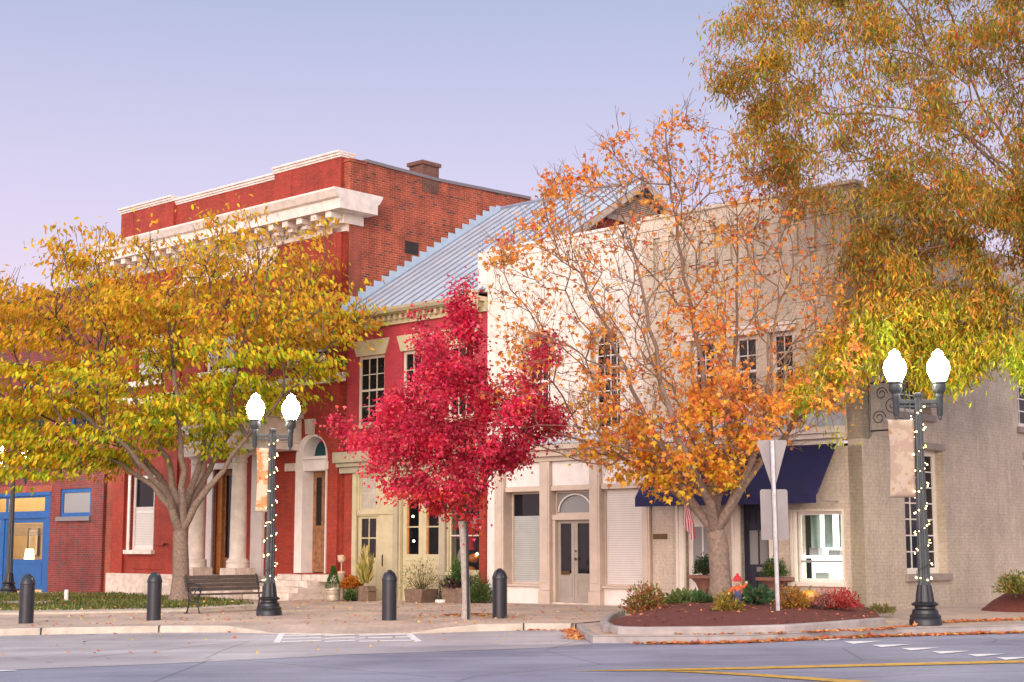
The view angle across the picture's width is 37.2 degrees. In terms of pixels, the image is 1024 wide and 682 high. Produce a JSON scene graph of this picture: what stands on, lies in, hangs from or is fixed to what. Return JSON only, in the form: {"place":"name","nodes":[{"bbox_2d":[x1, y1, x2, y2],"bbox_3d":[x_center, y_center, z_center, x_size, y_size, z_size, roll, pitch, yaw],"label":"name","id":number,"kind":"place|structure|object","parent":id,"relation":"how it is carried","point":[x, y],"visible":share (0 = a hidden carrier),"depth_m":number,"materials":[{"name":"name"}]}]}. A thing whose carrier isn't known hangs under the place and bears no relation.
{"place":"outdoors","nodes":[
{"label":"outdoors","id":0,"kind":"place"},
{"bbox_2d":[0,591,636,633],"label":"pavement","id":1,"kind":"structure","parent":0,"point":[376,623],"depth_m":32.84,"materials":[{"name":"brick"}]},
{"bbox_2d":[18,574,35,623],"bbox_3d":[-10.177,5.400,31.944,0.324,1.030,0.324,0,-8,0],"label":"bollard","id":2,"kind":"object","parent":1,"relation":"on","point":[27,598],"visible":1,"depth_m":31.83,"materials":[{"name":"grey metal"}]},
{"bbox_2d":[0,283,119,592],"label":"brick office","id":3,"kind":"structure","parent":1,"relation":"on","point":[62,536],"depth_m":55.48,"materials":[{"name":"red brick"}]},
{"bbox_2d":[3,518,43,589],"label":"door","id":4,"kind":"structure","parent":3,"relation":"in","point":[21,567],"depth_m":56.92,"materials":[{"name":"blue paint"}]},
{"bbox_2d":[6,496,44,513],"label":"window","id":5,"kind":"structure","parent":3,"relation":"in","point":[8,498],"depth_m":57.22,"materials":[{"name":"blue paint"}]},
{"bbox_2d":[22,366,46,434],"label":"window","id":6,"kind":"structure","parent":3,"relation":"in","point":[39,421],"depth_m":57.65,"materials":[{"name":"blue paint"}]},
{"bbox_2d":[61,488,90,516],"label":"window","id":7,"kind":"structure","parent":3,"relation":"in","point":[74,502],"depth_m":54.92,"materials":[{"name":"grey glass"}]},
{"bbox_2d":[72,360,94,425],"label":"window","id":8,"kind":"structure","parent":3,"relation":"in","point":[74,421],"depth_m":55.46,"materials":[{"name":"glass"}]},
{"bbox_2d":[0,603,257,614],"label":"lawn edging","id":9,"kind":"object","parent":1,"relation":"on","point":[86,611],"visible":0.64,"depth_m":37.03,"materials":[{"name":"concrete"}]},
{"bbox_2d":[146,572,161,620],"bbox_3d":[-7.666,5.462,32.631,0.324,1.030,0.324,0,-8,0],"label":"bollard","id":10,"kind":"object","parent":1,"relation":"on","point":[154,589],"visible":1,"depth_m":32.51,"materials":[{"name":"grey metal"}]},
{"bbox_2d":[183,573,263,613],"bbox_3d":[-6.753,6.022,36.325,0.682,0.919,2.150,-7,-10,43],"label":"park bench","id":11,"kind":"object","parent":1,"relation":"on","point":[199,583],"visible":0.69,"depth_m":36.41,"materials":[{"name":"brown wood"}]},
{"bbox_2d":[247,393,299,615],"bbox_3d":[-5.459,3.682,34.530,1.210,5.010,0.570,1,-8,-8],"label":"street lamp","id":12,"kind":"object","parent":1,"relation":"on","point":[269,604],"visible":1,"depth_m":34.57,"materials":[{"name":"black metal"}]},
{"bbox_2d":[254,448,269,511],"bbox_3d":[-5.661,3.148,34.561,0.370,1.456,0.056,1,-8,-8],"label":"banner","id":13,"kind":"object","parent":12,"relation":"attached to","point":[262,479],"visible":1,"depth_m":34.55,"materials":[{"name":"fabric"}]},
{"bbox_2d":[262,440,277,580],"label":"string lights","id":14,"kind":"object","parent":12,"relation":"attached to","point":[276,515],"visible":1,"depth_m":34.44,"materials":[{"name":"plastic"}]},
{"bbox_2d":[91,150,530,600],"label":"bank building","id":15,"kind":"structure","parent":1,"relation":"on","point":[395,216],"depth_m":47.38,"materials":[{"name":"red brick"}]},
{"bbox_2d":[132,475,153,549],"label":"window","id":16,"kind":"structure","parent":15,"relation":"in","point":[143,494],"depth_m":52.06,"materials":[{"name":"white glass"}]},
{"bbox_2d":[139,335,162,379],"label":"window","id":17,"kind":"structure","parent":15,"relation":"in","point":[141,366],"depth_m":52.79,"materials":[{"name":"white paint"}]},
{"bbox_2d":[208,322,235,371],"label":"window","id":18,"kind":"structure","parent":15,"relation":"in","point":[229,341],"depth_m":49.75,"materials":[{"name":"white paint"}]},
{"bbox_2d":[223,469,231,567],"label":"entrance door","id":19,"kind":"structure","parent":15,"relation":"in","point":[228,475],"depth_m":49.00,"materials":[{"name":"brown wood"}]},
{"bbox_2d":[298,311,326,359],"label":"window","id":20,"kind":"structure","parent":15,"relation":"in","point":[319,351],"depth_m":46.58,"materials":[{"name":"glass"}]},
{"bbox_2d":[312,471,324,571],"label":"entrance door","id":21,"kind":"structure","parent":15,"relation":"in","point":[319,477],"depth_m":46.04,"materials":[{"name":"brown wood"}]},
{"bbox_2d":[325,588,340,601],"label":"tin pot","id":22,"kind":"object","parent":1,"relation":"on","point":[333,594],"visible":1,"depth_m":42.47,"materials":[{"name":"metal"}]},
{"bbox_2d":[325,565,341,588],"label":"dwarf conifer","id":23,"kind":"object","parent":22,"relation":"on","point":[333,573],"visible":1,"depth_m":42.65,"materials":[{"name":"green plant"}]},
{"bbox_2d":[337,555,345,574],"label":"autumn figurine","id":24,"kind":"object","parent":1,"relation":"on","point":[341,559],"visible":1,"depth_m":43.72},
{"bbox_2d":[342,589,356,600],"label":"plant","id":25,"kind":"object","parent":1,"relation":"on","point":[349,596],"visible":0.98,"depth_m":42.48,"materials":[{"name":"green plant"}]},
{"bbox_2d":[343,588,357,600],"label":"mum pot","id":26,"kind":"object","parent":1,"relation":"on","point":[354,590],"visible":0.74,"depth_m":42.70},
{"bbox_2d":[338,575,363,588],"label":"chrysanthemum","id":27,"kind":"object","parent":26,"relation":"in","point":[351,582],"visible":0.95,"depth_m":42.73,"materials":[{"name":"orange plant"}]},
{"bbox_2d":[358,586,376,601],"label":"wooden crate","id":28,"kind":"object","parent":1,"relation":"on","point":[366,593],"visible":0.93,"depth_m":42.28,"materials":[{"name":"brown wood"}]},
{"bbox_2d":[355,544,374,583],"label":"tall stalks","id":29,"kind":"object","parent":28,"relation":"in","point":[365,571],"visible":1,"depth_m":42.42,"materials":[{"name":"yellow plant"}]},
{"bbox_2d":[382,570,396,620],"bbox_3d":[-2.527,5.231,31.370,0.324,1.030,0.324,0,-8,0],"label":"bollard","id":30,"kind":"object","parent":1,"relation":"on","point":[389,595],"visible":1,"depth_m":31.25,"materials":[{"name":"grey metal"}]},
{"bbox_2d":[404,588,437,602],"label":"planter box","id":31,"kind":"object","parent":1,"relation":"on","point":[420,595],"visible":0.83,"depth_m":40.84,"materials":[{"name":"brown wood"}]},
{"bbox_2d":[397,558,446,589],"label":"feathery shrub","id":32,"kind":"object","parent":31,"relation":"in","point":[425,584],"visible":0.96,"depth_m":41.06,"materials":[{"name":"beige plant"}]},
{"bbox_2d":[314,265,574,619],"bbox_3d":[-1.435,2.096,31.810,5.539,7.506,3.748,0,-8,0],"label":"street tree","id":33,"kind":"object","parent":1,"relation":"on","point":[416,424],"visible":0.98,"depth_m":31.34,"materials":[{"name":"red plant"}]},
{"bbox_2d":[441,587,474,602],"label":"planter box","id":34,"kind":"object","parent":1,"relation":"on","point":[450,595],"visible":0.58,"depth_m":40.23,"materials":[{"name":"brown wood"}]},
{"bbox_2d":[447,554,460,581],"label":"dwarf conifer","id":35,"kind":"object","parent":34,"relation":"in","point":[456,563],"visible":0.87,"depth_m":40.40,"materials":[{"name":"green plant"}]},
{"bbox_2d":[439,574,477,588],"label":"bedding plant","id":36,"kind":"object","parent":34,"relation":"in","point":[452,584],"visible":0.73,"depth_m":40.28,"materials":[{"name":"green plant"}]},
{"bbox_2d":[466,521,469,619],"bbox_3d":[-0.913,4.714,31.317,0.092,2.001,0.056,0,-8,0],"label":"tree stake","id":37,"kind":"object","parent":1,"relation":"on","point":[467,571],"visible":1,"depth_m":31.30,"materials":[{"name":"black metal"}]},
{"bbox_2d":[470,570,491,602],"bbox_3d":[-0.829,6.476,39.948,0.818,0.920,0.838,6,-10,-38],"label":"ivy shrub","id":38,"kind":"object","parent":1,"relation":"on","point":[479,596],"visible":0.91,"depth_m":39.84,"materials":[{"name":"green plant"}]},
{"bbox_2d":[492,568,506,618],"bbox_3d":[-0.255,5.244,31.674,0.324,1.030,0.324,0,-8,0],"label":"bollard","id":39,"kind":"object","parent":1,"relation":"on","point":[499,593],"visible":0.98,"depth_m":31.56,"materials":[{"name":"black metal"}]},
{"bbox_2d":[332,177,670,601],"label":"raspberry building","id":40,"kind":"structure","parent":1,"relation":"on","point":[397,537],"depth_m":44.26,"materials":[{"name":"brick"}]},
{"bbox_2d":[360,475,375,509],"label":"window","id":41,"kind":"structure","parent":40,"relation":"in","point":[368,495],"depth_m":44.17,"materials":[{"name":"beige glass"}]},
{"bbox_2d":[357,516,382,599],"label":"door","id":42,"kind":"structure","parent":40,"relation":"in","point":[367,525],"depth_m":43.91,"materials":[{"name":"green paint"}]},
{"bbox_2d":[359,354,384,424],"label":"window","id":43,"kind":"structure","parent":40,"relation":"in","point":[371,383],"depth_m":44.60,"materials":[{"name":"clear glass"}]},
{"bbox_2d":[402,475,422,599],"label":"door","id":44,"kind":"structure","parent":40,"relation":"in","point":[406,509],"depth_m":42.77,"materials":[{"name":"green paint"}]},
{"bbox_2d":[404,350,424,408],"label":"window","id":45,"kind":"structure","parent":40,"relation":"in","point":[408,358],"depth_m":43.52,"materials":[{"name":"white glass"}]},
{"bbox_2d":[421,474,438,598],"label":"door","id":46,"kind":"structure","parent":40,"relation":"in","point":[426,521],"depth_m":42.30,"materials":[{"name":"green paint"}]},
{"bbox_2d":[412,505,478,571],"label":"window","id":47,"kind":"structure","parent":40,"relation":"in","point":[473,558],"depth_m":41.55,"materials":[{"name":"green paint"}]},
{"bbox_2d":[449,345,473,416],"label":"window","id":48,"kind":"structure","parent":40,"relation":"in","point":[459,412],"depth_m":42.00,"materials":[{"name":"white glass"}]},
{"bbox_2d":[478,222,652,605],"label":"white building","id":49,"kind":"structure","parent":1,"relation":"on","point":[559,531],"depth_m":38.99,"materials":[{"name":"paint"}]},
{"bbox_2d":[512,492,539,583],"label":"window","id":50,"kind":"structure","parent":49,"relation":"in","point":[525,505],"depth_m":40.05,"materials":[{"name":"beige paint"}]},
{"bbox_2d":[529,339,549,427],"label":"window","id":51,"kind":"structure","parent":49,"relation":"in","point":[548,387],"depth_m":40.15,"materials":[{"name":"white paint"}]},
{"bbox_2d":[558,520,574,601],"bbox_3d":[1.390,5.611,38.831,0.563,2.067,0.070,-7,-10,43],"label":"door","id":52,"kind":"structure","parent":49,"relation":"in","point":[566,528],"depth_m":38.83,"materials":[{"name":"grey paint"}]},
{"bbox_2d":[556,490,588,514],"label":"window","id":53,"kind":"structure","parent":49,"relation":"in","point":[567,502],"depth_m":38.95,"materials":[{"name":"grey glass"}]},
{"bbox_2d":[574,520,589,602],"bbox_3d":[1.815,5.552,38.390,0.643,2.067,0.133,-7,-10,43],"label":"door","id":54,"kind":"structure","parent":49,"relation":"in","point":[582,559],"depth_m":38.48,"materials":[{"name":"grey paint"}]},
{"bbox_2d":[596,329,619,428],"bbox_3d":[2.512,0.956,38.545,0.958,2.542,0.050,-7,-10,43],"label":"window","id":55,"kind":"structure","parent":49,"relation":"in","point":[599,355],"depth_m":38.61,"materials":[{"name":"glass"}]},
{"bbox_2d":[604,488,642,586],"bbox_3d":[2.812,4.847,37.573,1.332,2.387,0.050,-7,-10,43],"label":"window","id":56,"kind":"structure","parent":49,"relation":"in","point":[622,520],"depth_m":37.64,"materials":[{"name":"beige paint"}]},
{"bbox_2d":[687,575,709,592],"bbox_3d":[4.482,5.797,35.225,0.720,0.750,0.660,-7,-10,43],"label":"console planter","id":57,"kind":"object","parent":1,"relation":"on","point":[702,581],"visible":0.3,"depth_m":35.07,"materials":[{"name":"ceramic"}]},
{"bbox_2d":[692,552,708,574],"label":"topiary shrub","id":58,"kind":"object","parent":57,"relation":"on","point":[702,568],"visible":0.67,"depth_m":35.21,"materials":[{"name":"green plant"}]},
{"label":"turf","id":59,"kind":"structure","parent":1,"relation":"on","visible":0},
{"bbox_2d":[0,447,28,593],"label":"street lamp","id":60,"kind":"object","parent":59,"relation":"on","point":[8,583],"visible":0.52,"depth_m":51.87,"materials":[{"name":"black metal"}]},
{"bbox_2d":[0,590,253,610],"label":"grass","id":61,"kind":"structure","parent":59,"relation":"on","point":[112,599],"depth_m":41.27,"materials":[{"name":"green plant"}]},
{"bbox_2d":[0,193,408,601],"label":"street tree","id":62,"kind":"object","parent":59,"relation":"on","point":[216,388],"visible":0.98,"depth_m":42.02,"materials":[{"name":"yellow plant"}]},
{"bbox_2d":[0,633,1023,681],"bbox_3d":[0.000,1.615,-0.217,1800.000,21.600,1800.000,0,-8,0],"label":"road","id":63,"kind":"structure","parent":0,"point":[559,664],"depth_m":20.80,"materials":[{"name":"grey asphalt"}]},
{"bbox_2d":[0,623,574,635],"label":"kerb","id":64,"kind":"structure","parent":63,"relation":"on","point":[205,628],"depth_m":29.71,"materials":[{"name":"concrete"}]},
{"bbox_2d":[0,630,591,669],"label":"parking lane","id":65,"kind":"structure","parent":63,"relation":"on","point":[28,651],"depth_m":25.43,"materials":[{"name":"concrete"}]},
{"bbox_2d":[273,634,283,642],"bbox_3d":[-4.317,5.492,28.373,0.118,0.007,4.201,1,-8,-7],"label":"bay marking","id":66,"kind":"object","parent":65,"relation":"on","point":[279,637],"visible":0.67,"depth_m":27.49,"materials":[{"name":"white paint"}]},
{"bbox_2d":[1,593,608,658],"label":"fallen leaves","id":67,"kind":"object","parent":65,"relation":"on","point":[458,614],"visible":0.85,"depth_m":32.75,"materials":[{"name":"orange plant"}]},
{"bbox_2d":[516,617,1023,644],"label":"leaf drift","id":68,"kind":"object","parent":65,"relation":"on","point":[574,633],"visible":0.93,"depth_m":25.93,"materials":[{"name":"orange plant"}]},
{"bbox_2d":[669,671,869,681],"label":"yellow line","id":69,"kind":"object","parent":63,"relation":"on","point":[799,677],"visible":1,"depth_m":18.49,"materials":[{"name":"paint"}]},
{"bbox_2d":[575,623,1023,642],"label":"corner kerb","id":70,"kind":"structure","parent":63,"relation":"on","point":[595,638],"depth_m":25.64,"materials":[{"name":"grey concrete"}]},
{"bbox_2d":[579,660,1023,670],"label":"yellow line","id":71,"kind":"object","parent":63,"relation":"on","point":[919,663],"visible":1,"depth_m":19.98,"materials":[{"name":"paint"}]},
{"bbox_2d":[0,0,1023,443],"label":"sky","id":72,"kind":"structure","parent":0,"point":[107,106],"materials":[{"name":"blue"}]},
{"bbox_2d":[575,603,1023,635],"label":"corner pavement","id":73,"kind":"structure","parent":0,"point":[964,612],"depth_m":30.07,"materials":[{"name":"concrete"}]},
{"bbox_2d":[600,610,884,634],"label":"planter kerb","id":74,"kind":"structure","parent":73,"relation":"on","point":[606,625],"depth_m":25.70,"materials":[{"name":"grey concrete"}]},
{"bbox_2d":[610,593,879,626],"bbox_3d":[4.956,5.327,30.358,4.979,0.376,10.492,-2,-8,16],"label":"mulch bed","id":75,"kind":"object","parent":74,"relation":"in","point":[675,616],"visible":0.48,"depth_m":27.83,"materials":[{"name":"brown soil"}]},
{"bbox_2d":[617,578,669,613],"bbox_3d":[2.613,5.054,29.916,1.008,0.790,1.058,-5,-9,33],"label":"nandina shrub","id":76,"kind":"object","parent":75,"relation":"on","point":[650,602],"visible":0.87,"depth_m":29.82,"materials":[{"name":"green plant"}]},
{"bbox_2d":[471,87,880,600],"bbox_3d":[3.378,0.172,31.774,8.500,11.179,5.725,0,-8,0],"label":"street tree","id":77,"kind":"object","parent":75,"relation":"on","point":[720,471],"visible":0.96,"depth_m":31.21,"materials":[{"name":"brown plant"}]},
{"bbox_2d":[662,587,704,603],"bbox_3d":[3.507,5.257,30.997,1.064,0.507,1.091,-3,-8,24],"label":"leafy plant","id":78,"kind":"object","parent":75,"relation":"on","point":[676,596],"visible":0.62,"depth_m":30.80,"materials":[{"name":"green plant"}]},
{"bbox_2d":[682,587,715,602],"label":"leafy plant","id":79,"kind":"object","parent":75,"relation":"on","point":[696,595],"visible":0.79,"depth_m":30.60,"materials":[{"name":"green plant"}]},
{"bbox_2d":[710,588,745,611],"bbox_3d":[4.090,4.911,28.752,0.668,0.530,0.683,-3,-8,20],"label":"nandina shrub","id":80,"kind":"object","parent":75,"relation":"on","point":[727,603],"visible":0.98,"depth_m":28.66,"materials":[{"name":"yellow plant"}]},
{"bbox_2d":[727,573,747,603],"bbox_3d":[4.263,4.668,28.689,0.297,0.589,0.317,7,-10,-42],"label":"scarecrow","id":81,"kind":"object","parent":75,"relation":"on","point":[737,588],"visible":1,"depth_m":28.66,"materials":[{"name":"fabric"}]},
{"bbox_2d":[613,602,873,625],"bbox_3d":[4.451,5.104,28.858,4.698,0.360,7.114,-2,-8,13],"label":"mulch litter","id":82,"kind":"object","parent":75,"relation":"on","point":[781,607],"visible":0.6,"depth_m":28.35,"materials":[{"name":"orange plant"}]},
{"bbox_2d":[731,583,774,604],"bbox_3d":[4.824,5.075,30.043,1.019,0.652,0.958,-6,-10,40],"label":"leafy plant","id":83,"kind":"object","parent":75,"relation":"on","point":[762,594],"visible":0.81,"depth_m":29.90,"materials":[{"name":"green plant"}]},
{"bbox_2d":[757,440,788,610],"bbox_3d":[4.943,3.546,28.691,0.570,3.358,0.076,0,-8,0],"label":"road sign","id":84,"kind":"object","parent":75,"relation":"on","point":[774,514],"visible":0.92,"depth_m":28.78,"materials":[{"name":"metal"}]},
{"bbox_2d":[755,577,794,593],"bbox_3d":[5.859,5.610,33.948,0.720,0.678,0.660,-7,-10,43],"label":"console planter","id":85,"kind":"object","parent":75,"relation":"on","point":[769,582],"visible":0.52,"depth_m":33.79,"materials":[{"name":"ceramic"}]},
{"bbox_2d":[759,556,789,576],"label":"topiary shrub","id":86,"kind":"object","parent":85,"relation":"on","point":[769,568],"visible":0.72,"depth_m":33.96,"materials":[{"name":"green plant"}]},
{"bbox_2d":[772,583,811,608],"bbox_3d":[5.324,4.901,29.012,0.766,0.587,0.763,0,-8,0],"label":"nandina shrub","id":87,"kind":"object","parent":75,"relation":"on","point":[796,595],"visible":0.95,"depth_m":28.89,"materials":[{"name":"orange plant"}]},
{"bbox_2d":[800,585,818,602],"bbox_3d":[5.701,4.851,29.182,0.420,0.342,0.400,0,-8,0],"label":"pumpkin","id":88,"kind":"object","parent":75,"relation":"on","point":[808,591],"visible":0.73,"depth_m":29.04,"materials":[{"name":"plant"}]},
{"bbox_2d":[807,586,836,609],"bbox_3d":[5.865,4.843,28.758,0.522,0.463,0.592,6,-9,-36],"label":"nandina shrub","id":89,"kind":"object","parent":75,"relation":"on","point":[822,603],"visible":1,"depth_m":28.73,"materials":[{"name":"red plant"}]},
{"bbox_2d":[819,587,864,609],"bbox_3d":[6.257,4.897,28.860,0.811,0.494,0.840,0,-8,0],"label":"nandina shrub","id":90,"kind":"object","parent":75,"relation":"on","point":[843,601],"visible":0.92,"depth_m":28.77,"materials":[{"name":"red plant"}]},
{"bbox_2d":[863,601,896,614],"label":"grass tuft","id":91,"kind":"object","parent":75,"relation":"on","point":[885,608],"visible":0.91,"depth_m":30.43,"materials":[{"name":"green plant"}]},
{"bbox_2d":[635,178,1023,609],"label":"corner building","id":92,"kind":"structure","parent":73,"relation":"on","point":[852,525],"depth_m":35.42,"materials":[{"name":"beige brick"}]},
{"bbox_2d":[683,505,694,538],"bbox_3d":[4.056,4.006,34.914,0.339,1.080,0.158,-7,-10,43],"label":"flag","id":93,"kind":"object","parent":92,"relation":"attached to","point":[688,523],"visible":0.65,"depth_m":34.92,"materials":[{"name":"red fabric"}]},
{"bbox_2d":[689,505,709,590],"bbox_3d":[4.510,5.064,35.930,0.805,2.416,0.065,-7,-10,43],"label":"entrance door","id":94,"kind":"structure","parent":92,"relation":"in","point":[698,545],"depth_m":36.08,"materials":[{"name":"white paint"}]},
{"bbox_2d":[694,341,713,393],"bbox_3d":[4.645,0.822,36.408,0.679,1.662,0.050,-7,-10,43],"label":"window","id":95,"kind":"structure","parent":92,"relation":"in","point":[707,360],"depth_m":36.50,"materials":[{"name":"white paint"}]},
{"bbox_2d":[736,336,756,404],"bbox_3d":[5.527,0.712,35.592,0.649,1.662,0.050,-7,-10,43],"label":"window","id":96,"kind":"structure","parent":92,"relation":"in","point":[744,354],"depth_m":35.66,"materials":[{"name":"glass"}]},
{"bbox_2d":[744,504,768,587],"bbox_3d":[5.663,4.924,34.882,0.776,2.416,0.065,-7,-10,43],"label":"entrance door","id":97,"kind":"structure","parent":92,"relation":"in","point":[756,550],"depth_m":35.01,"materials":[{"name":"blue paint"}]},
{"bbox_2d":[772,331,793,398],"bbox_3d":[6.265,0.620,34.903,0.623,1.662,0.050,-7,-10,43],"label":"window","id":98,"kind":"structure","parent":92,"relation":"in","point":[776,338],"depth_m":35.00,"materials":[{"name":"white paint"}]},
{"bbox_2d":[798,511,842,581],"bbox_3d":[7.126,4.644,33.995,1.567,2.041,0.870,-7,-10,43],"label":"window","id":99,"kind":"structure","parent":92,"relation":"in","point":[825,550],"depth_m":34.18,"materials":[{"name":"white paint"}]},
{"bbox_2d":[868,378,905,436],"bbox_3d":[8.190,1.418,33.259,0.883,1.296,0.044,-7,-10,43],"label":"sign bracket","id":100,"kind":"object","parent":92,"relation":"attached to","point":[870,430],"visible":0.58,"depth_m":33.39,"materials":[{"name":"black metal"}]},
{"bbox_2d":[899,347,922,413],"bbox_3d":[9.087,0.609,35.349,0.050,2.177,1.608,-7,-10,43],"label":"window","id":101,"kind":"structure","parent":92,"relation":"in","point":[910,395],"depth_m":35.41,"materials":[{"name":"beige glass"}]},
{"bbox_2d":[904,451,938,573],"bbox_3d":[9.325,3.933,35.160,0.050,2.846,1.899,-7,-10,43],"label":"window","id":102,"kind":"structure","parent":92,"relation":"in","point":[929,456],"depth_m":35.58,"materials":[{"name":"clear glass"}]},
{"bbox_2d":[1016,370,1023,426],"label":"window","id":103,"kind":"structure","parent":92,"relation":"in","point":[1020,398],"depth_m":39.72,"materials":[{"name":"white glass"}]},
{"bbox_2d":[683,0,1023,461],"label":"street tree","id":104,"kind":"object","parent":73,"relation":"on","point":[898,305],"visible":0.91,"depth_m":30.66,"materials":[{"name":"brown plant"}]},
{"bbox_2d":[883,349,949,625],"bbox_3d":[7.445,2.634,27.728,1.210,5.010,0.570,0,-8,0],"label":"street lamp","id":105,"kind":"object","parent":73,"relation":"on","point":[925,612],"visible":0.99,"depth_m":27.76,"materials":[{"name":"black metal"}]},
{"bbox_2d":[885,419,915,496],"bbox_3d":[7.135,2.139,27.782,0.580,1.426,0.056,0,-8,0],"label":"banner","id":106,"kind":"object","parent":105,"relation":"attached to","point":[902,460],"visible":1,"depth_m":27.78,"materials":[{"name":"fabric"}]},
{"bbox_2d":[911,406,932,581],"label":"string lights","id":107,"kind":"object","parent":105,"relation":"attached to","point":[927,502],"visible":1,"depth_m":27.63,"materials":[{"name":"plastic"}]},
{"bbox_2d":[981,592,1023,611],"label":"mulch mound","id":108,"kind":"object","parent":73,"relation":"on","point":[1006,602],"visible":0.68,"depth_m":32.26,"materials":[{"name":"brown soil"}]},
{"bbox_2d":[991,569,1023,597],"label":"round shrub","id":109,"kind":"object","parent":108,"relation":"on","point":[1014,586],"visible":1,"depth_m":31.83,"materials":[{"name":"green plant"}]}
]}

